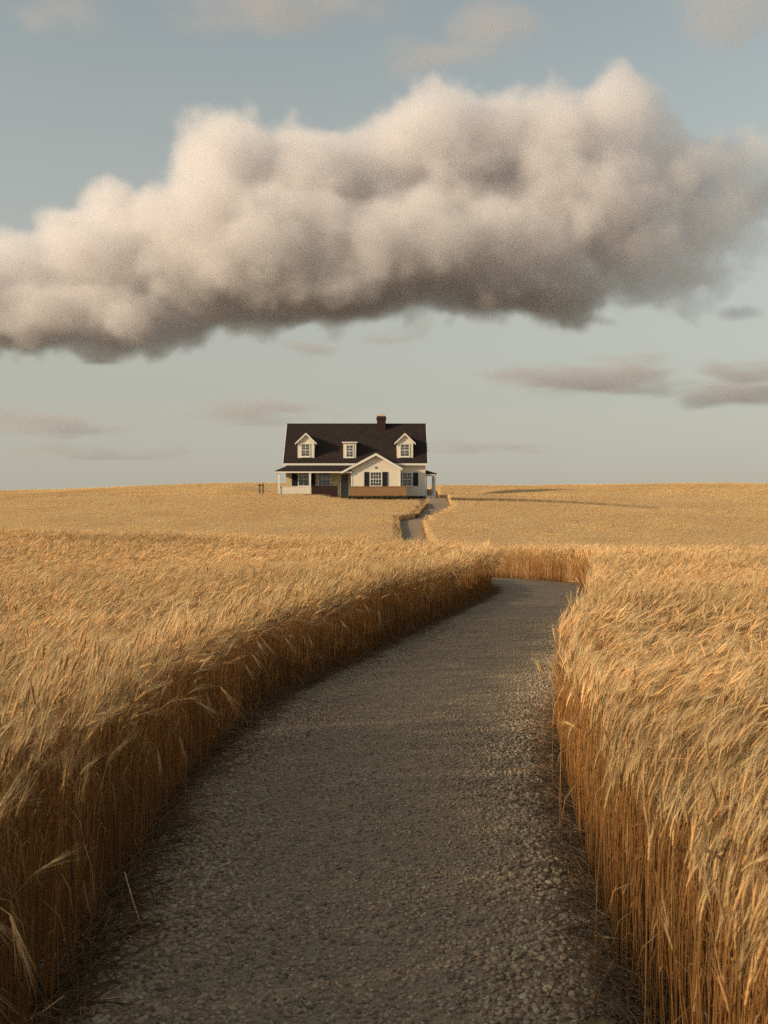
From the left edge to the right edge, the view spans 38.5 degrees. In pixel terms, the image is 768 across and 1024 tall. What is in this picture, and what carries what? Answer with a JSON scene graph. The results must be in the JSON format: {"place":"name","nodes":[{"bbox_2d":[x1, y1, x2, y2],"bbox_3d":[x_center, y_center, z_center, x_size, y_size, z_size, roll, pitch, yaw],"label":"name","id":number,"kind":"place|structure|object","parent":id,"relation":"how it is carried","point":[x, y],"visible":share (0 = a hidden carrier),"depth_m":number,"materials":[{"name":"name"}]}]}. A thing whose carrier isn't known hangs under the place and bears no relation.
{"place":"outdoors","nodes":[
{"label":"outdoors","id":0,"kind":"place"},
{"bbox_2d":[0,524,505,1023],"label":"wheat field","id":1,"kind":"structure","parent":0,"point":[140,648],"depth_m":7.44,"materials":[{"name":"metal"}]},
{"bbox_2d":[11,498,659,1023],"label":"path","id":2,"kind":"structure","parent":0,"point":[539,600],"depth_m":5.50,"materials":[{"name":"grey gravel"}]},
{"bbox_2d":[13,618,668,1023],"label":"gravel","id":3,"kind":"structure","parent":2,"relation":"on","point":[203,918],"depth_m":5.03,"materials":[{"name":"grey gravel"}]},
{"bbox_2d":[61,916,119,964],"bbox_3d":[-1.137,1.649,4.239,0.007,0.025,0.567,0,0,-38],"label":"straw stalk","id":4,"kind":"object","parent":3,"relation":"on","point":[92,942],"visible":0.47,"depth_m":4.22,"materials":[{"name":"brown plant"}]},
{"bbox_2d":[82,996,121,1000],"bbox_3d":[-0.949,1.656,3.736,0.153,0.009,0.022,0,0,-14],"label":"straw stalk","id":5,"kind":"object","parent":3,"relation":"on","point":[104,998],"visible":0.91,"depth_m":3.73,"materials":[{"name":"beige plant"}]},
{"bbox_2d":[124,872,141,926],"bbox_3d":[-1.022,1.584,4.491,0.012,0.152,0.267,0,0,-29],"label":"straw stalk","id":6,"kind":"object","parent":3,"relation":"on","point":[131,895],"visible":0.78,"depth_m":4.53,"materials":[{"name":"beige plant"}]},
{"bbox_2d":[571,896,644,947],"bbox_3d":[0.908,1.645,4.437,0.027,0.015,0.600,0,0,-18],"label":"straw stalk","id":7,"kind":"object","parent":3,"relation":"on","point":[599,911],"visible":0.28,"depth_m":4.53,"materials":[{"name":"brown plant"}]},
{"bbox_2d":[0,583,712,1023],"bbox_3d":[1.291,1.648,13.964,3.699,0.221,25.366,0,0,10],"label":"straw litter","id":8,"kind":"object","parent":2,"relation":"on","point":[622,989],"visible":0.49,"depth_m":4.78,"materials":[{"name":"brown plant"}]},
{"bbox_2d":[27,995,63,1020],"bbox_3d":[-1.105,1.626,3.581,0.138,0.054,0.023,0,0,-39],"label":"straw stalk","id":9,"kind":"object","parent":8,"relation":"on","point":[48,1006],"visible":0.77,"depth_m":3.58,"materials":[{"name":"beige plant"}]},
{"bbox_2d":[0,489,766,1023],"bbox_3d":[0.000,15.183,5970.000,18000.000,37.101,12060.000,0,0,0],"label":"ground","id":10,"kind":"structure","parent":0,"point":[4,1013],"depth_m":4.64,"materials":[{"name":"soil"}]},
{"bbox_2d":[258,483,263,493],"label":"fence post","id":11,"kind":"object","parent":10,"relation":"on","point":[259,485],"visible":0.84,"depth_m":106.95,"materials":[{"name":"brown wood"}]},
{"bbox_2d":[311,486,337,496],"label":"brick planter","id":12,"kind":"object","parent":10,"relation":"on","point":[331,491],"visible":0.56,"depth_m":104.00,"materials":[{"name":"brick"}]},
{"bbox_2d":[275,414,436,497],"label":"farmhouse","id":13,"kind":"object","parent":10,"relation":"on","point":[343,457],"visible":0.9,"depth_m":107.11,"materials":[{"name":"white"}]},
{"bbox_2d":[297,473,308,486],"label":"window","id":14,"kind":"structure","parent":13,"relation":"in","point":[303,478],"depth_m":107.00,"materials":[{"name":"grey glass"}]},
{"bbox_2d":[318,473,330,485],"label":"window","id":15,"kind":"structure","parent":13,"relation":"in","point":[324,479],"depth_m":107.00,"materials":[{"name":"grey glass"}]},
{"bbox_2d":[340,473,349,495],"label":"door","id":16,"kind":"structure","parent":13,"relation":"in","point":[344,476],"depth_m":106.95,"materials":[{"name":"grey paint"}]},
{"bbox_2d":[370,471,381,485],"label":"window","id":17,"kind":"structure","parent":13,"relation":"in","point":[375,476],"depth_m":104.70,"materials":[{"name":"white paint"}]},
{"bbox_2d":[402,472,412,486],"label":"window","id":18,"kind":"structure","parent":13,"relation":"in","point":[406,476],"depth_m":107.00,"materials":[{"name":"grey glass"}]},
{"bbox_2d":[349,486,406,496],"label":"brick planter","id":19,"kind":"object","parent":10,"relation":"on","point":[384,491],"visible":0.7,"depth_m":103.95,"materials":[{"name":"brick"}]},
{"bbox_2d":[335,495,425,498],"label":"grass","id":20,"kind":"structure","parent":10,"relation":"on","point":[375,497],"depth_m":103.52,"materials":[{"name":"plant"}]},
{"bbox_2d":[0,482,767,558],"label":"wheat field","id":21,"kind":"structure","parent":0,"point":[701,514],"depth_m":88.67,"materials":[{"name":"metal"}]},
{"bbox_2d":[0,0,767,490],"label":"sky","id":22,"kind":"structure","parent":0,"point":[532,234],"materials":[{"name":"blue"}]},
{"bbox_2d":[450,497,659,508],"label":"grass","id":23,"kind":"structure","parent":0,"point":[481,499],"depth_m":98.49,"materials":[{"name":"plant"}]},
{"bbox_2d":[490,540,767,1023],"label":"wheat field","id":24,"kind":"structure","parent":0,"point":[665,650],"depth_m":4.64,"materials":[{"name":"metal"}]}
]}

